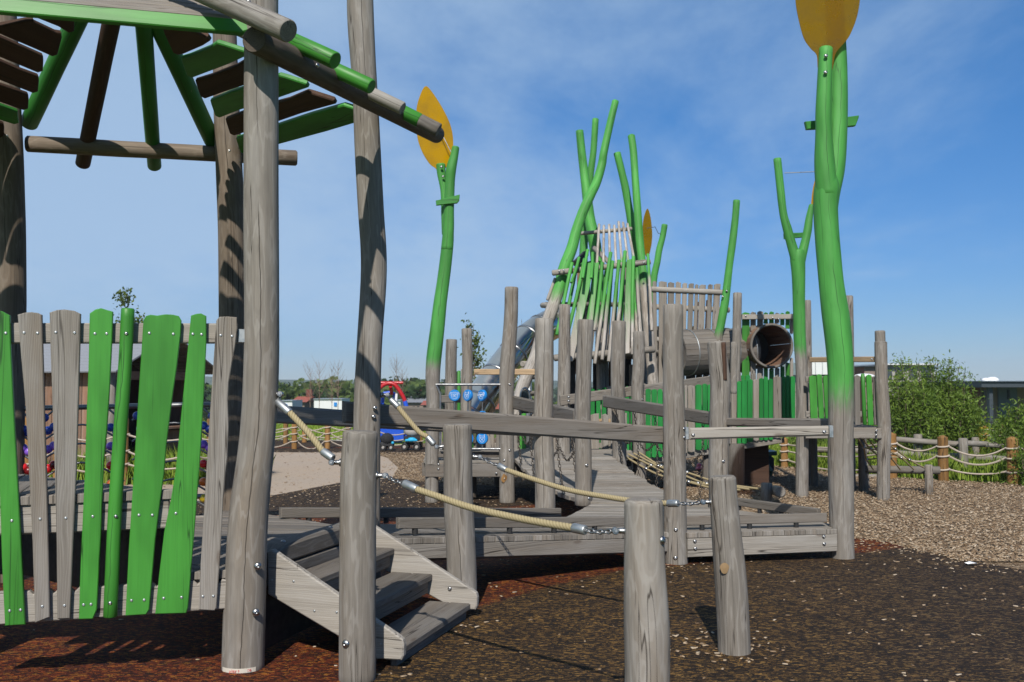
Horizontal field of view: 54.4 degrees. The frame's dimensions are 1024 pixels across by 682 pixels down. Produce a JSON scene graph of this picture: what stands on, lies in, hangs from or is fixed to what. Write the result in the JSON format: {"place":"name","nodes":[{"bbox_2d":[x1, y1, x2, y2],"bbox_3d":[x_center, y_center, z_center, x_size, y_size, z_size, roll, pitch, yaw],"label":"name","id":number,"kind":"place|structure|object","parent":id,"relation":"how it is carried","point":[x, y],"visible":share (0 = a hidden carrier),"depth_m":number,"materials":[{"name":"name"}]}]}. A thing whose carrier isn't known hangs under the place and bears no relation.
{"place":"outdoors","nodes":[
{"label":"outdoors","id":0,"kind":"place"},
{"bbox_2d":[47,439,275,484],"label":"planting grass","id":1,"kind":"structure","parent":0,"point":[168,474],"depth_m":15.34,"materials":[{"name":"green plant"}]},
{"bbox_2d":[124,451,397,501],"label":"path","id":2,"kind":"structure","parent":0,"point":[296,468],"depth_m":17.60,"materials":[{"name":"beige gravel"}]},
{"bbox_2d":[25,344,212,465],"bbox_3d":[-7.063,1.085,17.186,2.900,2.394,2.754,-1,-3,19],"label":"wooden hut","id":3,"kind":"object","parent":2,"relation":"on","point":[174,429],"visible":0.07,"depth_m":16.36,"materials":[{"name":"brown wood"}]},
{"bbox_2d":[203,440,424,454],"bbox_3d":[-12.975,2.606,24.291,22.382,0.001,6.468,0,-3,-4],"label":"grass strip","id":4,"kind":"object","parent":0,"point":[310,444],"visible":0.12,"depth_m":24.02,"materials":[{"name":"green plant"}]},
{"bbox_2d":[206,419,351,443],"bbox_3d":[-6.229,2.422,26.418,3.853,0.749,0.776,0,-3,0],"label":"rope fence","id":5,"kind":"object","parent":4,"relation":"on","point":[285,433],"visible":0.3,"depth_m":26.46,"materials":[{"name":"beige fabric"}]},
{"bbox_2d":[202,424,423,448],"bbox_3d":[-5.062,2.276,23.974,5.858,0.822,0.271,0,-3,-2],"label":"rope fence","id":6,"kind":"object","parent":4,"relation":"on","point":[294,434],"visible":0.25,"depth_m":23.95,"materials":[{"name":"beige fabric"}]},
{"bbox_2d":[380,433,393,450],"bbox_3d":[-2.965,2.309,23.394,0.448,0.512,0.516,0,-3,0],"label":"stroller","id":7,"kind":"object","parent":4,"relation":"on","point":[386,440],"visible":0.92,"depth_m":23.21,"materials":[{"name":"black fabric"}]},
{"bbox_2d":[401,430,420,450],"bbox_3d":[-2.356,2.225,23.423,0.474,0.681,0.569,0,-3,0],"label":"stroller","id":8,"kind":"object","parent":4,"relation":"on","point":[412,437],"visible":0.87,"depth_m":23.27,"materials":[{"name":"blue plastic"}]},
{"bbox_2d":[205,376,592,388],"bbox_3d":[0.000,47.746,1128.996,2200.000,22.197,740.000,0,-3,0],"label":"hills","id":9,"kind":"structure","parent":0,"point":[209,381],"depth_m":952.17,"materials":[{"name":"green plant"}]},
{"bbox_2d":[474,369,534,374],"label":"tie beam","id":10,"kind":"structure","parent":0,"point":[496,371],"depth_m":14.51,"materials":[{"name":"brown wood"}]},
{"bbox_2d":[0,478,1023,681],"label":"rubber surface","id":11,"kind":"object","parent":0,"point":[155,648],"visible":0.34,"depth_m":6.11,"materials":[{"name":"brown rubber"}]},
{"bbox_2d":[0,0,443,673],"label":"shelter","id":12,"kind":"object","parent":11,"relation":"on","point":[252,134],"visible":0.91,"depth_m":6.94,"materials":[{"name":"grey wood"}]},
{"bbox_2d":[23,402,210,505],"bbox_3d":[-3.309,0.945,7.898,2.069,0.922,0.069,1,-3,-15],"label":"bead panel","id":13,"kind":"object","parent":12,"relation":"attached to","point":[51,464],"visible":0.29,"depth_m":7.92,"materials":[{"name":"plastic"}]},
{"bbox_2d":[0,308,244,625],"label":"picket fence","id":14,"kind":"object","parent":12,"relation":"attached to","point":[144,510],"visible":1,"depth_m":5.12,"materials":[{"name":"green wood"}]},
{"bbox_2d":[0,474,331,587],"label":"shelter deck","id":15,"kind":"structure","parent":12,"relation":"attached to","point":[280,528],"depth_m":5.94,"materials":[{"name":"grey wood"}]},
{"bbox_2d":[339,430,377,681],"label":"rope post","id":16,"kind":"object","parent":11,"relation":"on","point":[357,583],"visible":1,"depth_m":5.06,"materials":[{"name":"grey wood"}]},
{"bbox_2d":[275,391,340,466],"bbox_3d":[-1.088,0.458,5.265,0.475,0.394,0.067,-2,-3,30],"label":"rope handrail","id":17,"kind":"object","parent":16,"relation":"attached to","point":[283,407],"visible":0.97,"depth_m":5.26,"materials":[{"name":"beige fabric"}]},
{"bbox_2d":[265,516,478,665],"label":"stairs","id":18,"kind":"structure","parent":11,"relation":"on","point":[302,582],"depth_m":5.88,"materials":[{"name":"grey wood"}]},
{"bbox_2d":[416,86,459,502],"bbox_3d":[-0.980,-0.632,13.045,0.573,5.541,0.291,0,-3,-6],"label":"leaf stem","id":19,"kind":"object","parent":11,"relation":"on","point":[442,155],"visible":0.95,"depth_m":12.99,"materials":[{"name":"green paint"}]},
{"bbox_2d":[443,424,476,609],"bbox_3d":[-0.355,1.206,6.781,0.240,1.278,0.208,0,-3,0],"label":"rope post","id":20,"kind":"object","parent":11,"relation":"on","point":[459,522],"visible":0.81,"depth_m":6.71,"materials":[{"name":"grey wood"}]},
{"bbox_2d":[380,392,442,449],"bbox_3d":[-0.691,0.550,6.880,0.490,0.395,0.062,-1,-3,20],"label":"rope handrail","id":21,"kind":"object","parent":20,"relation":"attached to","point":[395,404],"visible":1,"depth_m":6.88,"materials":[{"name":"beige fabric"}]},
{"bbox_2d":[472,454,710,506],"bbox_3d":[0.443,0.870,6.242,1.823,0.252,0.098,-2,-3,40],"label":"rope handrail","id":22,"kind":"object","parent":20,"relation":"attached to","point":[667,503],"visible":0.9,"depth_m":6.30,"materials":[{"name":"beige fabric"}]},
{"bbox_2d":[499,286,517,502],"bbox_3d":[-0.044,0.706,12.948,0.253,2.830,0.209,0,-3,0],"label":"walkway post","id":23,"kind":"object","parent":11,"relation":"on","point":[506,395],"visible":0.91,"depth_m":12.88,"materials":[{"name":"grey wood"}]},
{"bbox_2d":[436,383,499,449],"bbox_3d":[-0.575,0.981,12.899,0.857,0.865,0.135,0,-3,0],"label":"spinner panel","id":24,"kind":"object","parent":23,"relation":"attached to","point":[454,396],"visible":0.5,"depth_m":12.89,"materials":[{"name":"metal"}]},
{"bbox_2d":[513,396,573,418],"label":"handrail","id":25,"kind":"object","parent":23,"relation":"attached to","point":[527,405],"visible":0.49,"depth_m":12.09,"materials":[{"name":"grey wood"}]},
{"bbox_2d":[31,481,1023,681],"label":"scattered wood chips","id":26,"kind":"object","parent":11,"relation":"on","point":[722,668],"visible":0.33,"depth_m":6.97,"materials":[{"name":"brown wood"}]},
{"bbox_2d":[279,497,836,560],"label":"walkway deck","id":27,"kind":"structure","parent":11,"relation":"on","point":[793,529],"depth_m":8.12,"materials":[{"name":"grey wood"}]},
{"bbox_2d":[533,318,554,507],"bbox_3d":[0.300,0.800,9.223,0.202,2.023,0.189,0,-3,0],"label":"walkway post","id":28,"kind":"object","parent":27,"relation":"attached to","point":[543,407],"visible":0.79,"depth_m":9.16,"materials":[{"name":"grey wood"}]},
{"bbox_2d":[276,406,562,437],"bbox_3d":[-0.756,0.702,8.577,2.830,0.341,0.050,1,-3,-30],"label":"handrail","id":29,"kind":"object","parent":28,"relation":"attached to","point":[318,416],"visible":0.16,"depth_m":8.11,"materials":[{"name":"wood"}]},
{"bbox_2d":[707,341,729,507],"bbox_3d":[2.116,0.955,10.166,0.235,1.910,0.211,0,-3,0],"label":"walkway post","id":30,"kind":"object","parent":27,"relation":"attached to","point":[719,415],"visible":0.73,"depth_m":10.10,"materials":[{"name":"grey wood"}]},
{"bbox_2d":[603,395,708,424],"bbox_3d":[1.656,0.794,11.751,0.060,0.289,3.072,1,-3,-16],"label":"handrail","id":31,"kind":"object","parent":30,"relation":"attached to","point":[653,409],"visible":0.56,"depth_m":11.87,"materials":[{"name":"grey wood"}]},
{"bbox_2d":[726,418,827,426],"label":"handrail","id":32,"kind":"object","parent":30,"relation":"attached to","point":[754,422],"visible":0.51,"depth_m":9.57,"materials":[{"name":"grey wood"}]},
{"bbox_2d":[624,497,669,681],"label":"rope post","id":33,"kind":"object","parent":11,"relation":"on","point":[646,636],"visible":1,"depth_m":4.08,"materials":[{"name":"grey wood"}]},
{"bbox_2d":[376,472,624,534],"bbox_3d":[-0.103,0.756,4.669,1.560,0.206,0.095,-2,-3,41],"label":"rope handrail","id":34,"kind":"object","parent":33,"relation":"attached to","point":[576,528],"visible":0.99,"depth_m":4.64,"materials":[{"name":"beige fabric"}]},
{"bbox_2d":[663,304,687,564],"bbox_3d":[1.393,0.808,8.497,0.204,2.248,0.205,0,-3,0],"label":"walkway post","id":35,"kind":"object","parent":11,"relation":"on","point":[674,467],"visible":0.92,"depth_m":8.43,"materials":[{"name":"grey wood"}]},
{"bbox_2d":[342,401,662,443],"bbox_3d":[0.057,0.658,7.828,2.951,0.395,0.060,2,-3,-31],"label":"handrail","id":36,"kind":"object","parent":35,"relation":"attached to","point":[423,417],"visible":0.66,"depth_m":7.78,"materials":[{"name":"grey weathered wood"}]},
{"bbox_2d":[685,425,832,439],"bbox_3d":[2.119,0.786,8.559,1.268,0.121,0.122,0,-3,0],"label":"handrail","id":37,"kind":"object","parent":35,"relation":"attached to","point":[739,432],"visible":0.98,"depth_m":8.54,"materials":[{"name":"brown wood"}]},
{"bbox_2d":[708,475,750,655],"bbox_3d":[1.234,1.279,5.647,0.231,1.029,0.186,0,-3,0],"label":"rope post","id":38,"kind":"object","parent":11,"relation":"on","point":[732,607],"visible":0.94,"depth_m":5.58,"materials":[{"name":"grey wood"}]},
{"bbox_2d":[17,0,1023,381],"label":"sky","id":39,"kind":"structure","parent":0,"point":[709,93],"materials":[{"name":"blue"}]},
{"bbox_2d":[278,411,1003,483],"bbox_3d":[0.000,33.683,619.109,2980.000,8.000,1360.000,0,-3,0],"label":"grass terrain","id":40,"kind":"structure","parent":0,"point":[402,442],"depth_m":26.94,"materials":[{"name":"green plant"}]},
{"bbox_2d":[25,418,206,484],"bbox_3d":[-5.987,1.726,15.135,3.074,1.112,0.561,0,-3,0],"label":"rope fence","id":41,"kind":"object","parent":40,"relation":"on","point":[127,463],"visible":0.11,"depth_m":15.18,"materials":[{"name":"beige fabric"}]},
{"bbox_2d":[112,286,144,322],"bbox_3d":[-7.803,0.718,19.993,0.828,3.623,0.861,0,-3,0],"label":"young tree","id":42,"kind":"object","parent":40,"relation":"on","point":[122,300],"visible":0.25,"depth_m":19.92,"materials":[{"name":"green plant"}]},
{"bbox_2d":[203,382,211,420],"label":"tree","id":43,"kind":"object","parent":40,"relation":"on","point":[207,395],"visible":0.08,"depth_m":118.29,"materials":[{"name":"green plant"}]},
{"bbox_2d":[282,400,301,406],"bbox_3d":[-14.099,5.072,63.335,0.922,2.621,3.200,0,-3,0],"label":"site cabin","id":44,"kind":"object","parent":40,"relation":"on","point":[297,403],"visible":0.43,"depth_m":62.43,"materials":[{"name":"metal"}]},
{"bbox_2d":[278,384,330,399],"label":"tree","id":45,"kind":"object","parent":40,"relation":"on","point":[294,393],"visible":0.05,"depth_m":108.90,"materials":[{"name":"green plant"}]},
{"bbox_2d":[293,389,316,407],"bbox_3d":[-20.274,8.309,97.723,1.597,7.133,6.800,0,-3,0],"label":"house","id":46,"kind":"structure","parent":40,"relation":"on","point":[305,401],"depth_m":97.17,"materials":[{"name":"red brick"}]},
{"bbox_2d":[300,385,331,397],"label":"tree","id":47,"kind":"object","parent":40,"relation":"on","point":[323,394],"visible":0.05,"depth_m":103.25,"materials":[{"name":"green plant"}]},
{"bbox_2d":[313,361,325,407],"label":"young tree","id":48,"kind":"object","parent":40,"relation":"on","point":[319,385],"visible":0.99,"depth_m":41.95,"materials":[{"name":"plant"}]},
{"bbox_2d":[202,419,442,439],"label":"meadow grass","id":49,"kind":"structure","parent":40,"relation":"on","point":[312,427],"depth_m":29.01,"materials":[{"name":"green plant"}]},
{"bbox_2d":[302,378,354,389],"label":"tree","id":50,"kind":"object","parent":40,"relation":"on","point":[348,381],"visible":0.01,"depth_m":149.03,"materials":[{"name":"green plant"}]},
{"bbox_2d":[304,382,353,401],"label":"tree","id":51,"kind":"object","parent":40,"relation":"on","point":[344,392],"visible":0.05,"depth_m":114.70,"materials":[{"name":"green plant"}]},
{"bbox_2d":[314,398,349,409],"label":"site cabin","id":52,"kind":"object","parent":40,"relation":"on","point":[325,403],"visible":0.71,"depth_m":61.89,"materials":[{"name":"metal"}]},
{"bbox_2d":[323,376,349,388],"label":"tree","id":53,"kind":"object","parent":40,"relation":"on","point":[333,378],"depth_m":140.16,"materials":[{"name":"green plant"}]},
{"bbox_2d":[380,381,407,441],"bbox_3d":[-3.327,1.935,26.838,1.131,1.702,1.019,-2,-3,38],"label":"play frame","id":54,"kind":"object","parent":40,"relation":"on","point":[395,397],"visible":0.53,"depth_m":26.92,"materials":[{"name":"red plastic"}]},
{"bbox_2d":[381,378,444,408],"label":"tree","id":55,"kind":"object","parent":40,"relation":"on","point":[386,400],"visible":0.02,"depth_m":118.30,"materials":[{"name":"green plant"}]},
{"bbox_2d":[407,390,425,406],"bbox_3d":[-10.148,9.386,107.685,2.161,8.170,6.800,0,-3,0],"label":"house","id":56,"kind":"structure","parent":40,"relation":"on","point":[412,402],"depth_m":104.94,"materials":[{"name":"stone"}]},
{"bbox_2d":[397,383,444,408],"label":"tree","id":57,"kind":"object","parent":40,"relation":"on","point":[414,391],"visible":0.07,"depth_m":107.03,"materials":[{"name":"green plant"}]},
{"bbox_2d":[773,437,827,450],"bbox_3d":[5.984,2.018,20.358,1.580,0.879,1.420,0,-3,0],"label":"shrub","id":58,"kind":"object","parent":40,"relation":"on","point":[792,440],"visible":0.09,"depth_m":20.28,"materials":[{"name":"green plant"}]},
{"bbox_2d":[783,362,874,382],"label":"pale canopy","id":59,"kind":"object","parent":40,"relation":"on","point":[820,368],"visible":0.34,"depth_m":47.99,"materials":[{"name":"fabric"}]},
{"bbox_2d":[854,364,936,422],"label":"flat building","id":60,"kind":"structure","parent":40,"relation":"on","point":[865,369],"depth_m":58.26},
{"bbox_2d":[865,353,959,451],"bbox_3d":[7.298,1.267,18.575,1.873,2.204,1.734,0,-3,0],"label":"shrub","id":61,"kind":"object","parent":40,"relation":"on","point":[911,413],"visible":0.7,"depth_m":18.32,"materials":[{"name":"green plant"}]},
{"bbox_2d":[893,355,976,451],"bbox_3d":[7.990,1.280,19.174,1.757,2.233,1.686,1,-3,-12],"label":"shrub","id":62,"kind":"object","parent":40,"relation":"on","point":[931,374],"visible":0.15,"depth_m":19.02,"materials":[{"name":"green plant"}]},
{"bbox_2d":[890,377,1023,420],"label":"building","id":63,"kind":"structure","parent":40,"relation":"on","point":[996,391],"depth_m":44.33,"materials":[{"name":"grey glass"}]},
{"bbox_2d":[920,349,996,452],"bbox_3d":[8.401,1.261,18.850,1.626,2.244,1.682,2,-4,-43],"label":"shrub","id":64,"kind":"object","parent":40,"relation":"on","point":[968,416],"visible":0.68,"depth_m":18.71,"materials":[{"name":"green plant"}]},
{"bbox_2d":[952,417,995,452],"bbox_3d":[8.705,1.882,18.907,1.100,1.008,1.274,0,-3,0],"label":"shrub","id":65,"kind":"object","parent":40,"relation":"on","point":[979,434],"visible":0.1,"depth_m":18.79,"materials":[{"name":"green plant"}]},
{"bbox_2d":[955,391,997,447],"bbox_3d":[9.020,1.694,19.749,1.365,1.470,1.382,0,-3,0],"label":"shrub","id":66,"kind":"object","parent":40,"relation":"on","point":[986,431],"visible":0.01,"depth_m":19.63,"materials":[{"name":"green plant"}]},
{"bbox_2d":[977,397,1023,455],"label":"shrub","id":67,"kind":"object","parent":40,"relation":"on","point":[1006,427],"visible":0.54,"depth_m":17.49,"materials":[{"name":"green plant"}]},
{"bbox_2d":[380,438,1023,569],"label":"wood chip ground","id":68,"kind":"structure","parent":0,"point":[1015,564],"depth_m":12.52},
{"bbox_2d":[457,313,486,442],"bbox_3d":[-0.795,0.988,20.958,0.637,3.173,0.695,-2,-3,42],"label":"young tree","id":69,"kind":"object","parent":68,"relation":"on","point":[475,341],"visible":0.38,"depth_m":20.99,"materials":[{"name":"green plant"}]},
{"bbox_2d":[471,310,558,448],"bbox_3d":[0.046,0.830,17.845,2.623,3.064,0.675,2,-4,-43],"label":"tube slide","id":70,"kind":"object","parent":68,"relation":"on","point":[525,335],"visible":0.41,"depth_m":17.55,"materials":[{"name":"metal"}]},
{"bbox_2d":[422,449,642,496],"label":"platform","id":71,"kind":"structure","parent":68,"relation":"on","point":[481,468],"depth_m":12.98,"materials":[{"name":"grey wood"}]},
{"bbox_2d":[445,339,456,409],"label":"walkway post","id":72,"kind":"object","parent":71,"relation":"on","point":[451,363],"visible":0.51,"depth_m":15.13,"materials":[{"name":"grey wood"}]},
{"bbox_2d":[441,369,461,409],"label":"green half logs","id":73,"kind":"object","parent":71,"relation":"on","point":[445,398],"visible":0.25,"depth_m":15.20,"materials":[{"name":"paint"}]},
{"bbox_2d":[460,328,472,410],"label":"walkway post","id":74,"kind":"object","parent":71,"relation":"on","point":[467,360],"visible":0.57,"depth_m":13.84,"materials":[{"name":"grey wood"}]},
{"bbox_2d":[519,387,530,415],"bbox_3d":[0.191,0.976,14.571,0.168,0.608,0.034,0,-3,0],"label":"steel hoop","id":75,"kind":"object","parent":71,"relation":"on","point":[525,394],"visible":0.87,"depth_m":14.57,"materials":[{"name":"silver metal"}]},
{"bbox_2d":[441,413,626,449],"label":"board wall","id":76,"kind":"structure","parent":71,"relation":"attached to","point":[595,444],"depth_m":15.25,"materials":[{"name":"grey wood"}]},
{"bbox_2d":[557,304,570,453],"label":"walkway post","id":77,"kind":"object","parent":71,"relation":"on","point":[564,356],"visible":0.61,"depth_m":14.13,"materials":[{"name":"grey wood"}]},
{"bbox_2d":[514,409,708,506],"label":"plank bridge","id":78,"kind":"structure","parent":71,"relation":"attached to","point":[612,476],"depth_m":11.98,"materials":[{"name":"grey wood"}]},
{"bbox_2d":[574,319,593,505],"bbox_3d":[0.767,0.755,10.573,0.208,1.974,0.188,0,-3,0],"label":"walkway post","id":79,"kind":"object","parent":78,"relation":"on","point":[583,459],"visible":0.89,"depth_m":10.51,"materials":[{"name":"grey wood"}]},
{"bbox_2d":[627,452,760,490],"bbox_3d":[2.321,1.717,13.011,1.904,0.435,0.643,-2,-3,38],"label":"rope net","id":80,"kind":"object","parent":71,"relation":"attached to","point":[653,464],"visible":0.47,"depth_m":13.18,"materials":[{"name":"beige fabric"}]},
{"bbox_2d":[514,99,658,465],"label":"climbing tower","id":81,"kind":"structure","parent":68,"relation":"on","point":[595,304],"depth_m":15.71,"materials":[{"name":"green paint"}]},
{"bbox_2d":[652,281,729,449],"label":"board wall","id":82,"kind":"structure","parent":81,"relation":"attached to","point":[699,308],"depth_m":16.11,"materials":[{"name":"grey wood"}]},
{"bbox_2d":[611,321,626,465],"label":"walkway post","id":83,"kind":"object","parent":68,"relation":"on","point":[618,340],"visible":0.59,"depth_m":13.22,"materials":[{"name":"grey wood"}]},
{"bbox_2d":[631,331,645,478],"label":"walkway post","id":84,"kind":"object","parent":68,"relation":"on","point":[637,381],"visible":0.67,"depth_m":14.12,"materials":[{"name":"grey wood"}]},
{"bbox_2d":[643,209,667,469],"bbox_3d":[2.546,-0.083,18.233,0.437,4.832,0.642,1,-3,-16],"label":"green pole","id":85,"kind":"object","parent":68,"relation":"on","point":[647,230],"visible":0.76,"depth_m":18.07,"materials":[{"name":"paint"}]},
{"bbox_2d":[559,372,794,491],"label":"picket ramp","id":86,"kind":"structure","parent":68,"relation":"on","point":[753,397],"depth_m":14.63,"materials":[{"name":"green paint"}]},
{"bbox_2d":[707,199,739,443],"bbox_3d":[3.301,-0.108,15.615,0.599,4.249,0.173,0,-3,0],"label":"green pole","id":87,"kind":"object","parent":86,"relation":"attached to","point":[722,316],"visible":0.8,"depth_m":15.62,"materials":[{"name":"paint"}]},
{"bbox_2d":[730,342,737,393],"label":"walkway post","id":88,"kind":"object","parent":86,"relation":"attached to","point":[733,368],"visible":1,"depth_m":13.56,"materials":[{"name":"grey wood"}]},
{"bbox_2d":[732,292,741,415],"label":"walkway post","id":89,"kind":"object","parent":86,"relation":"attached to","point":[737,315],"visible":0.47,"depth_m":15.17,"materials":[{"name":"grey wood"}]},
{"bbox_2d":[742,311,792,379],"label":"board wall","id":90,"kind":"structure","parent":89,"relation":"attached to","point":[748,326],"depth_m":15.73,"materials":[{"name":"green paint"}]},
{"bbox_2d":[662,327,760,375],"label":"barrel tunnel","id":91,"kind":"structure","parent":90,"relation":"attached to","point":[695,354],"depth_m":15.51,"materials":[{"name":"grey wood"}]},
{"bbox_2d":[746,322,792,370],"bbox_3d":[4.018,0.107,16.051,0.780,0.768,0.930,0,-3,-8],"label":"tunnel mouth","id":92,"kind":"object","parent":91,"relation":"attached to","point":[775,354],"visible":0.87,"depth_m":15.90},
{"bbox_2d":[769,450,776,475],"bbox_3d":[4.155,2.039,16.574,0.519,0.429,0.767,0,-3,0],"label":"plastic bench","id":93,"kind":"object","parent":68,"relation":"on","point":[771,460],"visible":0.26,"depth_m":16.44,"materials":[{"name":"plastic"}]},
{"bbox_2d":[761,482,785,501],"bbox_3d":[3.294,1.944,12.639,0.286,0.308,1.029,-1,-3,11],"label":"log stub","id":94,"kind":"object","parent":68,"relation":"on","point":[768,490],"visible":0.8,"depth_m":12.46,"materials":[{"name":"grey wood"}]},
{"bbox_2d":[773,157,814,496],"bbox_3d":[3.985,-0.171,13.866,0.730,4.720,0.492,0,-3,0],"label":"leaf stem","id":95,"kind":"object","parent":68,"relation":"on","point":[797,258],"visible":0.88,"depth_m":13.67,"materials":[{"name":"green paint"}]},
{"bbox_2d":[805,300,811,485],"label":"walkway post","id":96,"kind":"object","parent":68,"relation":"on","point":[808,329],"visible":0.36,"depth_m":15.17,"materials":[{"name":"grey wood"}]},
{"bbox_2d":[795,0,859,559],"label":"leaf stem","id":97,"kind":"object","parent":68,"relation":"on","point":[826,26],"visible":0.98,"depth_m":8.77,"materials":[{"name":"green paint"}]},
{"bbox_2d":[785,356,881,491],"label":"slat platform","id":98,"kind":"structure","parent":68,"relation":"on","point":[818,397],"depth_m":13.39,"materials":[{"name":"green paint"}]},
{"bbox_2d":[846,295,855,488],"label":"walkway post","id":99,"kind":"object","parent":68,"relation":"on","point":[850,301],"visible":0.21,"depth_m":14.55,"materials":[{"name":"grey wood"}]},
{"bbox_2d":[874,330,890,499],"bbox_3d":[4.961,1.021,13.317,0.207,2.327,0.175,0,-3,0],"label":"walkway post","id":100,"kind":"object","parent":68,"relation":"on","point":[883,423],"visible":0.93,"depth_m":13.25,"materials":[{"name":"grey wood"}]},
{"bbox_2d":[779,432,1023,484],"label":"rope fence","id":101,"kind":"object","parent":68,"relation":"on","point":[942,455],"visible":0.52,"depth_m":15.76,"materials":[{"name":"beige fabric"}]},
{"bbox_2d":[865,461,940,494],"bbox_3d":[5.529,1.959,14.212,1.083,0.442,0.392,-1,-3,24],"label":"ground log","id":102,"kind":"object","parent":68,"relation":"on","point":[928,470],"visible":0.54,"depth_m":14.21,"materials":[{"name":"grey wood"}]},
{"bbox_2d":[857,439,923,469],"bbox_3d":[5.168,1.567,13.923,1.405,0.546,0.622,2,-3,-40],"label":"rope net","id":103,"kind":"object","parent":102,"relation":"attached to","point":[892,448],"visible":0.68,"depth_m":13.85,"materials":[{"name":"beige fabric"}]},
{"bbox_2d":[818,434,1005,477],"bbox_3d":[7.146,1.995,17.476,3.692,0.732,1.998,0,-3,0],"label":"log rail fence","id":104,"kind":"object","parent":68,"relation":"on","point":[918,441],"visible":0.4,"depth_m":17.22,"materials":[{"name":"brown wood"}]},
{"bbox_2d":[993,434,1023,485],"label":"shrub","id":105,"kind":"object","parent":68,"relation":"on","point":[1020,461],"visible":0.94,"depth_m":15.16,"materials":[{"name":"green plant"}]},
{"bbox_2d":[769,440,1023,482],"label":"tall grass","id":106,"kind":"structure","parent":0,"point":[953,465],"depth_m":16.43,"materials":[{"name":"green plant"}]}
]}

